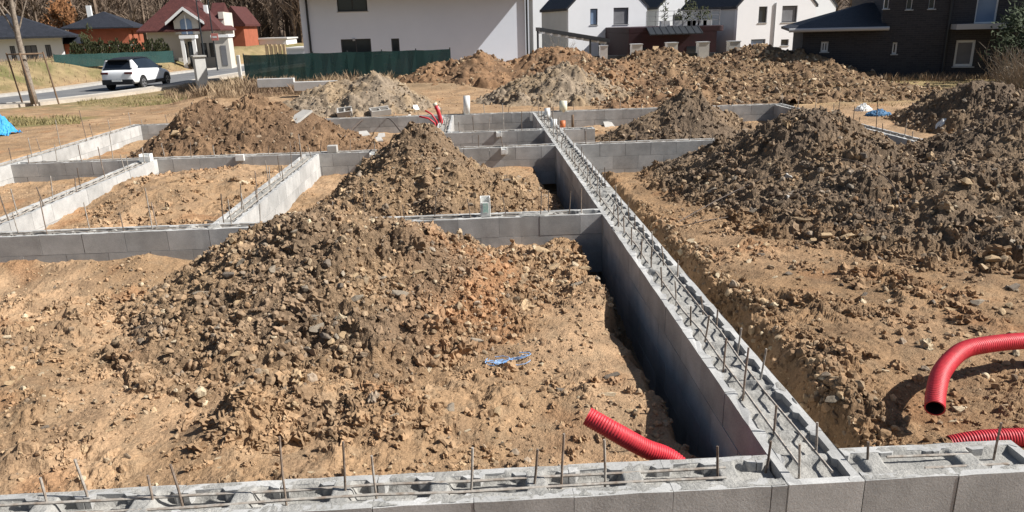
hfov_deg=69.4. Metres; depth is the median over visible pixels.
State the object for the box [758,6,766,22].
window
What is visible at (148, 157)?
sleeve box
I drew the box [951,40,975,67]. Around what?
window
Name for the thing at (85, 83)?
sidewalk
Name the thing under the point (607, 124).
broken slab
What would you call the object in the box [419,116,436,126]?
red conduit
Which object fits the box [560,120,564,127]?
drain pipe
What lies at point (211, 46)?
window
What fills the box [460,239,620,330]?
broken stones
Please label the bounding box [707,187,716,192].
stone
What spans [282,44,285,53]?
wood stack
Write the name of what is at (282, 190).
foundation wall
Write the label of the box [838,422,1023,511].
foundation wall
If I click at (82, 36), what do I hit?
shrub
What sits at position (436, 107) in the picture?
red conduit
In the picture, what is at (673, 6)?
gabled house
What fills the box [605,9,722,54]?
terrace block
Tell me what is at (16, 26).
street tree
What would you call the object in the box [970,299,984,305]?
stone
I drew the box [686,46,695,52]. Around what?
window
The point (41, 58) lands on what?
dry grass
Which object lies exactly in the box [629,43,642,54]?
gate pillar
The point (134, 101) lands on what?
grass
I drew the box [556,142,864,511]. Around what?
foundation wall
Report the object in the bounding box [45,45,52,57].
window
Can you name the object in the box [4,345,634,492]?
soil clods
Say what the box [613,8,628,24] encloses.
window
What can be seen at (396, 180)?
soil crumbs
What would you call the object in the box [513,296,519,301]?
stone
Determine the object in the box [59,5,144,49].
brick house
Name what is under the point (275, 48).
wood stack
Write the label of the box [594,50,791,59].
garden wall
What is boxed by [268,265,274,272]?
stone
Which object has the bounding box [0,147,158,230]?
foundation wall
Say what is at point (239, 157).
sleeve box
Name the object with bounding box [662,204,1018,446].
soil clods
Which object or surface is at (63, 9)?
autumn tree
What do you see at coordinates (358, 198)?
soil clods
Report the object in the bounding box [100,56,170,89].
parked car
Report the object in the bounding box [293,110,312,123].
broken slab
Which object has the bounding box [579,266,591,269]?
stone
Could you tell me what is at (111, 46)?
thuja
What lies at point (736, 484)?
foundation wall
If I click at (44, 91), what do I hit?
kerb
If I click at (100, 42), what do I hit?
thuja
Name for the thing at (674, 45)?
gate pillar
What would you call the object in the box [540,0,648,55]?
gabled house
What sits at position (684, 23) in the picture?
potted plant
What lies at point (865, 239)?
stone
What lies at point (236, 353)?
stone
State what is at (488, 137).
foundation wall
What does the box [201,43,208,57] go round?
window
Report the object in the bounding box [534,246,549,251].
stone
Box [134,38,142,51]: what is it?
thuja
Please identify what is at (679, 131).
rubble
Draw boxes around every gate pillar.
[599,45,607,59]
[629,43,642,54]
[664,42,678,49]
[696,41,709,57]
[726,41,740,50]
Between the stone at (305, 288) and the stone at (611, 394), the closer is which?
the stone at (611, 394)
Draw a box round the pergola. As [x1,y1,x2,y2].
[536,27,609,55]
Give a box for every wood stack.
[265,44,268,54]
[269,44,272,53]
[273,44,276,53]
[278,44,281,53]
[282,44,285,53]
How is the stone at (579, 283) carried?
on the ground at (140, 465)
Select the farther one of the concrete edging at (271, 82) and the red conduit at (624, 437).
the concrete edging at (271, 82)
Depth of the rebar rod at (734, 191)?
10.61 m
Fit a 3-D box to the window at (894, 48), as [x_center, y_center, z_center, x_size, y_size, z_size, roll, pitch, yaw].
[14.321,-7.759,27.686,0.253,0.455,0.210,4,18,17]
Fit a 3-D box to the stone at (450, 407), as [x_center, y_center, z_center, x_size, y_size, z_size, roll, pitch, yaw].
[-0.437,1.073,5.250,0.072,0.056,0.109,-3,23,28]
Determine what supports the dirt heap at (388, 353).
on the ground at (140, 465)
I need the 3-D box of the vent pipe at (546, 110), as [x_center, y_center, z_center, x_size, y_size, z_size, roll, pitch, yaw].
[0.914,-3.646,19.049,0.160,0.324,0.145,-2,17,-2]
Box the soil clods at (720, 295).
[712,275,791,334]
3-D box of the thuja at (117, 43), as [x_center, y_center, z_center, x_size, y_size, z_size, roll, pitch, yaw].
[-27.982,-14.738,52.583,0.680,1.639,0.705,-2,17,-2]
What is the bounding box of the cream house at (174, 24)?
[136,0,235,68]
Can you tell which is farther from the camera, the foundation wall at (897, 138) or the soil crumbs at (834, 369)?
the foundation wall at (897, 138)
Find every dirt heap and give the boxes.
[92,205,616,406]
[128,94,386,157]
[283,70,440,117]
[311,123,558,216]
[397,43,947,108]
[471,61,631,107]
[596,87,753,141]
[633,79,1023,273]
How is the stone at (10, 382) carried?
on the ground at (140, 465)
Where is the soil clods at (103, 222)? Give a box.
[72,164,278,228]
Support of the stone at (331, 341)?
on the dirt heap at (388, 353)
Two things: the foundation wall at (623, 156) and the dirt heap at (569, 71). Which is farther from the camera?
the dirt heap at (569, 71)
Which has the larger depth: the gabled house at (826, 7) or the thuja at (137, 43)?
the gabled house at (826, 7)
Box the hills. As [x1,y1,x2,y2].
[77,0,849,36]
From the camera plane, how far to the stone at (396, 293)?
6.63 m
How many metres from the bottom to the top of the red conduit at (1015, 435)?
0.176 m
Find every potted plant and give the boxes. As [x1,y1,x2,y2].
[659,1,669,26]
[673,8,683,25]
[682,0,690,25]
[685,0,694,25]
[688,1,699,25]
[697,6,708,25]
[700,6,711,25]
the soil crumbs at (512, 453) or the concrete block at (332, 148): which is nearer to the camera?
the soil crumbs at (512, 453)
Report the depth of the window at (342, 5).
35.08 m
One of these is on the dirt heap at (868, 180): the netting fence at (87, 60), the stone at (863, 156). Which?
the stone at (863, 156)
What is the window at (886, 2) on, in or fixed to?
in the dark brick house at (901, 37)
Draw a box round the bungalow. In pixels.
[0,13,82,61]
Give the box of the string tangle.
[485,352,530,365]
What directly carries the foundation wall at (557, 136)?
on the ground at (140, 465)
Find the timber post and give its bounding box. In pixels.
[571,115,573,126]
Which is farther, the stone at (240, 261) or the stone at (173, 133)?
the stone at (173, 133)
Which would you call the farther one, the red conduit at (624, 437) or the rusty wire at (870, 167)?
the rusty wire at (870, 167)
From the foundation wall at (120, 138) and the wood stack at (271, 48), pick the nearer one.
the foundation wall at (120, 138)
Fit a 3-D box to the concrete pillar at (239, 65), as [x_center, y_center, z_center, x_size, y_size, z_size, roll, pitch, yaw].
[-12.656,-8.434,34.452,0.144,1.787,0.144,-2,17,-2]
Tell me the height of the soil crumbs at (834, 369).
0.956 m
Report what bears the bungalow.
on the ground at (140, 465)
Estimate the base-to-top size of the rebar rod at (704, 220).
0.165 m
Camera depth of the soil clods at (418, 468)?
4.73 m
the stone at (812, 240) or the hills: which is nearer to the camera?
the stone at (812, 240)
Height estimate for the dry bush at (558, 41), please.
1.780 m
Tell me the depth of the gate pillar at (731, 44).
38.85 m
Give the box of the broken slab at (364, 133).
[359,130,370,135]
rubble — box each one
[104,205,553,409]
[127,92,388,157]
[286,71,439,116]
[301,121,560,216]
[398,43,949,107]
[473,60,640,105]
[595,89,754,141]
[637,80,1023,278]
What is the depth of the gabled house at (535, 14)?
70.96 m
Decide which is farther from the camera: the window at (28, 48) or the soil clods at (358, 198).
the window at (28, 48)
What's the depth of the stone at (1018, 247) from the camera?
7.58 m
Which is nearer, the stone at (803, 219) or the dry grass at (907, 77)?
the stone at (803, 219)
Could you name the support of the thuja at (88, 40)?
on the ground at (140, 465)
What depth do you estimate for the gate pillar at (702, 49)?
38.85 m
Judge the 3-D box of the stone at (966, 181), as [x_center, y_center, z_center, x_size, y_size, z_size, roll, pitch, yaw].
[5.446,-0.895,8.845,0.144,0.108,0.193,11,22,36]
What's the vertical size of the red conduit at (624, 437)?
0.768 m
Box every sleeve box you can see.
[139,153,152,161]
[235,154,244,160]
[480,196,490,216]
[496,131,501,136]
[501,147,506,154]
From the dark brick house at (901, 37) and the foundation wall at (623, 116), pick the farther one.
the dark brick house at (901, 37)
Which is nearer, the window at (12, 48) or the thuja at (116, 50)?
the thuja at (116, 50)
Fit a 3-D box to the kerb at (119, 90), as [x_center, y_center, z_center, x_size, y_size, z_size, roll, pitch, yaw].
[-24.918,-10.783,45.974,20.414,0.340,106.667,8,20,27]
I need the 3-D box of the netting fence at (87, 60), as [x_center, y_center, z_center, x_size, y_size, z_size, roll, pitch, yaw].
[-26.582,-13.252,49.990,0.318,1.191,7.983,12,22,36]
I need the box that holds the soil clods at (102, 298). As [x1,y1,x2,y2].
[0,285,153,384]
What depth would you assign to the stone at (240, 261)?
7.11 m
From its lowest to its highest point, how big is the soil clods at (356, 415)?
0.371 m
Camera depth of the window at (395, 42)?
35.90 m
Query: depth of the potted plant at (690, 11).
47.75 m
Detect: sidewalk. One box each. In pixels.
[0,64,242,94]
[0,72,244,108]
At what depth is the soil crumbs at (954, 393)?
7.04 m
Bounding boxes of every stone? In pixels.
[4,380,14,385]
[169,130,178,136]
[221,272,234,277]
[229,237,235,243]
[230,350,240,356]
[235,258,244,266]
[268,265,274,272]
[302,285,308,291]
[309,323,323,331]
[320,332,331,339]
[323,259,330,266]
[327,338,336,345]
[337,283,343,288]
[339,331,345,339]
[351,295,363,301]
[391,290,408,296]
[411,270,423,273]
[446,402,454,410]
[471,337,483,341]
[494,406,500,415]
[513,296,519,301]
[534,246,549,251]
[548,263,559,269]
[571,281,582,285]
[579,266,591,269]
[598,392,616,396]
[604,372,619,378]
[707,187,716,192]
[793,217,809,221]
[807,238,816,243]
[821,233,831,237]
[824,395,839,402]
[840,233,854,239]
[859,152,867,159]
[860,236,871,242]
[952,405,966,411]
[960,177,972,184]
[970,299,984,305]
[984,255,1000,261]
[999,308,1005,314]
[1005,302,1012,308]
[1008,283,1020,290]
[1016,245,1021,250]
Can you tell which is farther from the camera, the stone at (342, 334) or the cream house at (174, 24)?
the cream house at (174, 24)
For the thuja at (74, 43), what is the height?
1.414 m
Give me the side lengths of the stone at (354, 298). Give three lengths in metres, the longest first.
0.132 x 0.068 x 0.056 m
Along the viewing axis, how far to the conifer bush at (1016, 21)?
24.02 m
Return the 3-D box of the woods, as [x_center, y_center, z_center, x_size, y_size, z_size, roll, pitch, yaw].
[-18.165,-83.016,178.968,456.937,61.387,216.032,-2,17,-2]
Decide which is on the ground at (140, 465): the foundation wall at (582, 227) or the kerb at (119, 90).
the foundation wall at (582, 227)
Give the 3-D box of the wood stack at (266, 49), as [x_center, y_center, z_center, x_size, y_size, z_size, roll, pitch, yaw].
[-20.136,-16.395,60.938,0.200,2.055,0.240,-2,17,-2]
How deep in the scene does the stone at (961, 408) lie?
4.71 m
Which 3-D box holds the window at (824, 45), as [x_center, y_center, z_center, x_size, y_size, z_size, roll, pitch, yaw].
[11.986,-8.001,28.349,0.349,0.413,0.210,4,18,17]
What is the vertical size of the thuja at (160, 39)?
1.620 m
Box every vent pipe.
[463,96,469,113]
[544,108,549,115]
[550,119,556,128]
[559,101,566,111]
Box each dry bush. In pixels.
[545,33,575,46]
[974,45,1023,89]
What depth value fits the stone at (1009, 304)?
6.38 m
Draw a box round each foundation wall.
[0,110,142,185]
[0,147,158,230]
[0,188,601,271]
[0,433,787,511]
[11,132,554,183]
[130,99,781,139]
[214,134,320,222]
[437,115,453,137]
[450,103,543,148]
[532,103,576,184]
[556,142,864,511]
[561,124,594,142]
[574,130,886,173]
[773,95,920,144]
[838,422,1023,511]
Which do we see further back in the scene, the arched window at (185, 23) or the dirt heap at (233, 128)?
the arched window at (185, 23)
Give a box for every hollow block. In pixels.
[337,106,352,117]
[369,105,390,115]
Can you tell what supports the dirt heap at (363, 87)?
on the ground at (140, 465)
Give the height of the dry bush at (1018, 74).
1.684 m
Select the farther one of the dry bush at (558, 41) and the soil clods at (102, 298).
the dry bush at (558, 41)
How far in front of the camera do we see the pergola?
44.46 m
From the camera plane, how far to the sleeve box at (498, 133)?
16.34 m
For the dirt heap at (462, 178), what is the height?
1.765 m
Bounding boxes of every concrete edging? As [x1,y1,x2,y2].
[257,78,294,87]
[293,80,337,90]
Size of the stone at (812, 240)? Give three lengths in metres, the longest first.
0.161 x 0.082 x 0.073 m
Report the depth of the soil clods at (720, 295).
6.80 m
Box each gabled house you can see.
[529,0,547,52]
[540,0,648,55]
[644,0,687,25]
[681,0,818,51]
[815,0,837,16]
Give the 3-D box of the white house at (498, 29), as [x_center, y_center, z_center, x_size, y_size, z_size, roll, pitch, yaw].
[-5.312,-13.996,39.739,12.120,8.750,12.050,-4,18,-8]
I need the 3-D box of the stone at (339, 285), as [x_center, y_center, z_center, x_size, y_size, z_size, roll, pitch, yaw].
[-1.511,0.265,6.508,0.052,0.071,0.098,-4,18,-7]
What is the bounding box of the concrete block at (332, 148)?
[327,145,337,152]
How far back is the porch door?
58.51 m
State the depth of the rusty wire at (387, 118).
16.79 m
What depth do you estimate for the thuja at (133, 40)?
53.33 m
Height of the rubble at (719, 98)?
1.538 m
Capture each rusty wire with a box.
[344,118,400,136]
[810,158,901,214]
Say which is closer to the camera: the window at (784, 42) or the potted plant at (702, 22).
the potted plant at (702, 22)
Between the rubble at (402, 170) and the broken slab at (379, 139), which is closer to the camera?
the rubble at (402, 170)
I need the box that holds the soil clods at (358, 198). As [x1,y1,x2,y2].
[330,133,528,212]
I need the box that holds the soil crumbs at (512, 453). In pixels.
[0,205,693,492]
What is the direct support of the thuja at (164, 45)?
on the ground at (140, 465)
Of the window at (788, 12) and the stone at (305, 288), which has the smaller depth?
the stone at (305, 288)
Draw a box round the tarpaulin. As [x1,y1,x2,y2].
[865,108,891,116]
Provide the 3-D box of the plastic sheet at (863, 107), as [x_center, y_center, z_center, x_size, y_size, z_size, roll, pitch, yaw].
[8.897,-3.764,18.720,0.452,0.240,0.377,-2,17,-2]
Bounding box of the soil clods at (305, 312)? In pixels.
[77,200,536,391]
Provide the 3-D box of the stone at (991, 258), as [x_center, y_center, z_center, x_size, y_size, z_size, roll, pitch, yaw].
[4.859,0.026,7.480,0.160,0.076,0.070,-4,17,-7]
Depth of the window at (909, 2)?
27.17 m
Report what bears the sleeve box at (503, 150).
attached to the foundation wall at (539, 159)
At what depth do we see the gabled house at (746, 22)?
51.32 m
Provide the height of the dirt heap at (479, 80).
1.698 m
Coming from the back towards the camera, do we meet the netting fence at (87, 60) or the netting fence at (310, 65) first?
the netting fence at (87, 60)
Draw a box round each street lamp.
[195,0,207,74]
[207,0,218,70]
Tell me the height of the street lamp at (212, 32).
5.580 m
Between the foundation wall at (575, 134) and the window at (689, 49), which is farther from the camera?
the window at (689, 49)
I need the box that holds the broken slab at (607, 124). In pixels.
[603,121,614,126]
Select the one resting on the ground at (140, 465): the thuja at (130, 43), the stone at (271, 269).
the thuja at (130, 43)
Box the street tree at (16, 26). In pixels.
[0,0,38,103]
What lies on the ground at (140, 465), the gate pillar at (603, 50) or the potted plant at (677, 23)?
the gate pillar at (603, 50)
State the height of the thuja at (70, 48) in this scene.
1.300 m
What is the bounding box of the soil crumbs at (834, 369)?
[634,200,916,447]
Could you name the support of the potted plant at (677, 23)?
on the terrace block at (687, 38)
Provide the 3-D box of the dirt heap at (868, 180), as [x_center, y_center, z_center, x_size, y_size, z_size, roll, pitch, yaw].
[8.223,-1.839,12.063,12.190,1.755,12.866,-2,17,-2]
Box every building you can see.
[258,37,297,44]
[286,46,304,53]
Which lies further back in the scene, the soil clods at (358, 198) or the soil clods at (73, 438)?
the soil clods at (358, 198)
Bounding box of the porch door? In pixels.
[188,42,193,66]
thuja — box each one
[68,42,76,53]
[72,41,79,53]
[80,38,89,53]
[86,38,95,53]
[89,43,97,53]
[97,37,104,52]
[100,40,107,52]
[107,40,114,52]
[110,40,117,52]
[114,38,122,52]
[118,41,125,52]
[128,39,135,51]
[131,37,138,51]
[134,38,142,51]
[141,42,147,51]
[145,38,151,50]
[149,38,156,50]
[155,38,162,51]
[158,38,164,50]
[161,38,166,50]
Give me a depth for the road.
39.31 m
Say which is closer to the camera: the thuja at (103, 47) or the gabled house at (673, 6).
the thuja at (103, 47)
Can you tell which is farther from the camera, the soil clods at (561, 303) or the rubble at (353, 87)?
the rubble at (353, 87)
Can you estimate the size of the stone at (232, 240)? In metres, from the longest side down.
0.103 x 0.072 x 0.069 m
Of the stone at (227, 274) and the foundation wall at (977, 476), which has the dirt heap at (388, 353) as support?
the stone at (227, 274)
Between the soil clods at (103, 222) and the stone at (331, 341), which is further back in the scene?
the soil clods at (103, 222)
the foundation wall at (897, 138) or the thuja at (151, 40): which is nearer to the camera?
the foundation wall at (897, 138)
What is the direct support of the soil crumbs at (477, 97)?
on the ground at (140, 465)
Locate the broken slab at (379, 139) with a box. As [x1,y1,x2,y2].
[375,137,382,141]
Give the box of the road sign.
[211,33,218,40]
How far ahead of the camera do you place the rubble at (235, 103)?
15.81 m
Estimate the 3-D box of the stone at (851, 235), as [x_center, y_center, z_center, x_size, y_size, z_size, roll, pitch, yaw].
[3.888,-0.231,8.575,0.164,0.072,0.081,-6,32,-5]
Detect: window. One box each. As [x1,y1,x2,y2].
[9,46,17,60]
[25,45,37,59]
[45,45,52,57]
[180,15,192,34]
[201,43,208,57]
[203,5,208,13]
[209,43,214,57]
[220,45,227,64]
[337,0,368,12]
[341,39,371,51]
[391,38,399,50]
[590,9,596,25]
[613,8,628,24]
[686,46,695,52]
[751,39,764,43]
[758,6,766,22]
[781,6,796,22]
[781,39,788,45]
[819,42,828,52]
[882,0,889,9]
[890,42,897,54]
[905,0,913,10]
[927,0,935,9]
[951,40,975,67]
[974,0,998,23]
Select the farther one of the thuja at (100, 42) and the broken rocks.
the thuja at (100, 42)
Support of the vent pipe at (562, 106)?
on the foundation wall at (623, 116)
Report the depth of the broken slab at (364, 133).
19.06 m
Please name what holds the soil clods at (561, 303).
on the ground at (140, 465)
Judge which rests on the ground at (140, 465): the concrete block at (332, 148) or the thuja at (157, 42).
the thuja at (157, 42)
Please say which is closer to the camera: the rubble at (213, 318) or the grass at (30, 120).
the rubble at (213, 318)
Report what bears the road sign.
attached to the street lamp at (212, 32)
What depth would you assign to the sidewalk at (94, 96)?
35.02 m
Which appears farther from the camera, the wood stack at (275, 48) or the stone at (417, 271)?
the wood stack at (275, 48)
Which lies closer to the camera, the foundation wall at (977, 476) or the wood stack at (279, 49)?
the foundation wall at (977, 476)
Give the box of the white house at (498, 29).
[299,0,529,61]
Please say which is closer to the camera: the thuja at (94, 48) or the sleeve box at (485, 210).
the sleeve box at (485, 210)
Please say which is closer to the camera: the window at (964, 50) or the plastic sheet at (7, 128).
the plastic sheet at (7, 128)
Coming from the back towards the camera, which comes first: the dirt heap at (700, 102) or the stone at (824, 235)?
the dirt heap at (700, 102)
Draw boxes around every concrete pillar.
[190,55,208,88]
[236,55,242,78]
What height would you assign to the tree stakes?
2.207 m
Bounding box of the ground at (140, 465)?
[0,43,1023,494]
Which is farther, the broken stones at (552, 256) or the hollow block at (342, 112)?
the hollow block at (342, 112)
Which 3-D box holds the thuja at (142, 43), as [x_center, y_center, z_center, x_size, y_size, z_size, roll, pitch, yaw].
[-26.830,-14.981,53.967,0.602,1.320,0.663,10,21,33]
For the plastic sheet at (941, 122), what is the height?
0.320 m
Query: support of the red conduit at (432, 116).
on the foundation wall at (446, 127)
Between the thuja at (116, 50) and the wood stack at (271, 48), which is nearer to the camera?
the thuja at (116, 50)
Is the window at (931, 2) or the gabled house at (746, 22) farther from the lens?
the gabled house at (746, 22)
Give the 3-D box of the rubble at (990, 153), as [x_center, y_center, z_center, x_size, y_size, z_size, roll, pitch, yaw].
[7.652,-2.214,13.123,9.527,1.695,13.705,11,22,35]
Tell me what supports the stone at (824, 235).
on the dirt heap at (868, 180)
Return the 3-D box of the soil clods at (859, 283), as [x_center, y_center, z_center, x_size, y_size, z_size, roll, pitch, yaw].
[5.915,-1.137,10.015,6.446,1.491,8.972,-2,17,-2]
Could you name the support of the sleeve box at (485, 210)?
on the foundation wall at (582, 227)
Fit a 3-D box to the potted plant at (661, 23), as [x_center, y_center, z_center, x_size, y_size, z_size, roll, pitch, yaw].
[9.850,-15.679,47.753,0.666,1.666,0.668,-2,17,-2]
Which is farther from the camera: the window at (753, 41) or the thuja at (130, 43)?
the thuja at (130, 43)
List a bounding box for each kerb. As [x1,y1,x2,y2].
[0,64,243,96]
[0,71,244,103]
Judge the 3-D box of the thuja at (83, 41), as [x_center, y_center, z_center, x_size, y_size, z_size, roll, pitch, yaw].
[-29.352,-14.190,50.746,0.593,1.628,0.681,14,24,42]
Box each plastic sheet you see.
[0,114,20,135]
[855,103,871,110]
[935,118,945,128]
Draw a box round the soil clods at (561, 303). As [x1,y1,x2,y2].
[515,278,618,336]
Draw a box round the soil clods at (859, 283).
[648,107,1023,332]
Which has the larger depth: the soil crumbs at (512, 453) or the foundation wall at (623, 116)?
the foundation wall at (623, 116)
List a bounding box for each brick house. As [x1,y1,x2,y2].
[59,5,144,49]
[228,6,259,45]
[781,0,1023,77]
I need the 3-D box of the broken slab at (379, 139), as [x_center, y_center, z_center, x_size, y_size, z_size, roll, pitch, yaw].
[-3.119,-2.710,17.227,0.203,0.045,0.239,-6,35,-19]
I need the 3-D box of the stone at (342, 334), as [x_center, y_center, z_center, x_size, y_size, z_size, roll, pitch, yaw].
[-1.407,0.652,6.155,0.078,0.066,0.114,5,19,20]
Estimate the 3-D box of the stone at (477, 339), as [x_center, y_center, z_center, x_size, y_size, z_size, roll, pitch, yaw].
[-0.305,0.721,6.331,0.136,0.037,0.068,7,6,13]
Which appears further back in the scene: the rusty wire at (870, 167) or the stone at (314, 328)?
the rusty wire at (870, 167)
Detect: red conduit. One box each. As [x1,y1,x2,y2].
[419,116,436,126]
[425,110,437,124]
[434,105,442,123]
[583,408,684,459]
[924,333,1023,415]
[947,428,1023,446]
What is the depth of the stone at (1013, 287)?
6.85 m
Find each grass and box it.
[0,51,189,90]
[4,113,80,125]
[77,89,188,106]
[170,70,394,103]
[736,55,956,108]
[875,70,1007,82]
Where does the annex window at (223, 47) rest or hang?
in the cream house at (174, 24)
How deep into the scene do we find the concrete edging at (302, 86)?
25.17 m
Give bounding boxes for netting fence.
[53,50,174,67]
[243,47,450,80]
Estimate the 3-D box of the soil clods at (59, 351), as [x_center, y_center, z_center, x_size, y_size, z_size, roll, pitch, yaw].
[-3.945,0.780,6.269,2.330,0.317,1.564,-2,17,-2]
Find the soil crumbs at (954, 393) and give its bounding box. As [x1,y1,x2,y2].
[623,108,1023,446]
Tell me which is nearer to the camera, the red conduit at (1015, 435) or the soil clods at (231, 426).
the red conduit at (1015, 435)
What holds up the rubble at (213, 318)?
on the dirt heap at (388, 353)
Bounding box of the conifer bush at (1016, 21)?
[977,0,1023,71]
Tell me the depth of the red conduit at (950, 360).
4.76 m
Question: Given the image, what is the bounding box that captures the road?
[0,66,244,102]
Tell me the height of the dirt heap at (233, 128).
1.480 m
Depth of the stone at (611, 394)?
5.36 m
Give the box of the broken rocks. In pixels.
[573,43,952,106]
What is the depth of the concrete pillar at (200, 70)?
35.06 m
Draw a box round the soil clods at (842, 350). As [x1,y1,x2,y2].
[761,313,885,402]
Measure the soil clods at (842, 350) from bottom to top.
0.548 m
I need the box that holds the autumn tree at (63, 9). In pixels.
[40,0,77,30]
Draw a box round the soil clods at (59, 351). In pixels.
[0,315,186,380]
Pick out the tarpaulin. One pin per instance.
(874, 113)
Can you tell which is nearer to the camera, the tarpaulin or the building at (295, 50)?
the tarpaulin
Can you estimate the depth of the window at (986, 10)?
26.55 m
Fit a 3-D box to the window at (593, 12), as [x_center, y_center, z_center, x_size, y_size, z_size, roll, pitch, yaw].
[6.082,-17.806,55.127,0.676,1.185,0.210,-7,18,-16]
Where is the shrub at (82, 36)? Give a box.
[78,23,102,51]
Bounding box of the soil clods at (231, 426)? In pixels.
[165,383,318,472]
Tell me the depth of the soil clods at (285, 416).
5.05 m
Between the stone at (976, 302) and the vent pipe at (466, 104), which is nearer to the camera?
the stone at (976, 302)
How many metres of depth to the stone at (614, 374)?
5.66 m
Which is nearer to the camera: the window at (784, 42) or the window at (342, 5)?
the window at (342, 5)
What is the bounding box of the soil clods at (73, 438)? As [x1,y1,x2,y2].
[0,422,155,474]
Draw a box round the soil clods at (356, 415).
[265,380,531,475]
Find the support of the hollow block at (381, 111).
on the ground at (140, 465)
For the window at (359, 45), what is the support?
in the white house at (498, 29)
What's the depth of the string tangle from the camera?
5.97 m
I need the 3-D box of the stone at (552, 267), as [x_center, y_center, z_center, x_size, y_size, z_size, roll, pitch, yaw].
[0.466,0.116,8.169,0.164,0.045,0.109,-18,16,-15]
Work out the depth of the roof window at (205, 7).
59.35 m
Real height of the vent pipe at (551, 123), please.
0.251 m
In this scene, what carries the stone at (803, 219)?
on the dirt heap at (868, 180)
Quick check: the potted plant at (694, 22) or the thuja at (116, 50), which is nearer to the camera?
the potted plant at (694, 22)
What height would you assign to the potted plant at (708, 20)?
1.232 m
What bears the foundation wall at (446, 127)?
on the ground at (140, 465)
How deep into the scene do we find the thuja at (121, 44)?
52.62 m
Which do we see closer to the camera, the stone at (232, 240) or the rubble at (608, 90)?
the stone at (232, 240)
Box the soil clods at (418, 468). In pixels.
[412,441,527,472]
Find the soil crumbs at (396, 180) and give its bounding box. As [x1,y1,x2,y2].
[2,128,553,225]
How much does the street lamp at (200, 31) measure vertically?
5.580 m
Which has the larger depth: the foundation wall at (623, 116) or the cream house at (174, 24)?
the cream house at (174, 24)
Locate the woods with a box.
[0,0,851,45]
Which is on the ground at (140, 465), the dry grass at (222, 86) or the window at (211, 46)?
the dry grass at (222, 86)
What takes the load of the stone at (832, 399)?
on the ground at (140, 465)
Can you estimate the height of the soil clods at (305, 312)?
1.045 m
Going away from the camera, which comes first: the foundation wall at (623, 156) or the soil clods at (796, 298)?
the soil clods at (796, 298)
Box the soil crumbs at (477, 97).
[27,49,954,131]
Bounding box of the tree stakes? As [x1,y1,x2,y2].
[5,52,59,105]
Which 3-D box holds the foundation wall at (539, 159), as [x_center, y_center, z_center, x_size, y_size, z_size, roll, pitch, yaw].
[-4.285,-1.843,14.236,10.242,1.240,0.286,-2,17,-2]
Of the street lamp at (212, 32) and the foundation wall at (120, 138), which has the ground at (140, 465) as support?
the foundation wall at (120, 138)
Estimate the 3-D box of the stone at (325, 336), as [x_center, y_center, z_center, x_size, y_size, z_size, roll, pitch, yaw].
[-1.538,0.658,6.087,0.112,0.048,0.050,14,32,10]
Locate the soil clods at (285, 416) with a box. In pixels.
[253,388,345,444]
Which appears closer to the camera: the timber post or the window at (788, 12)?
the timber post
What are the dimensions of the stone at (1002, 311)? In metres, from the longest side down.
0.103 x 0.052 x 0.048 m

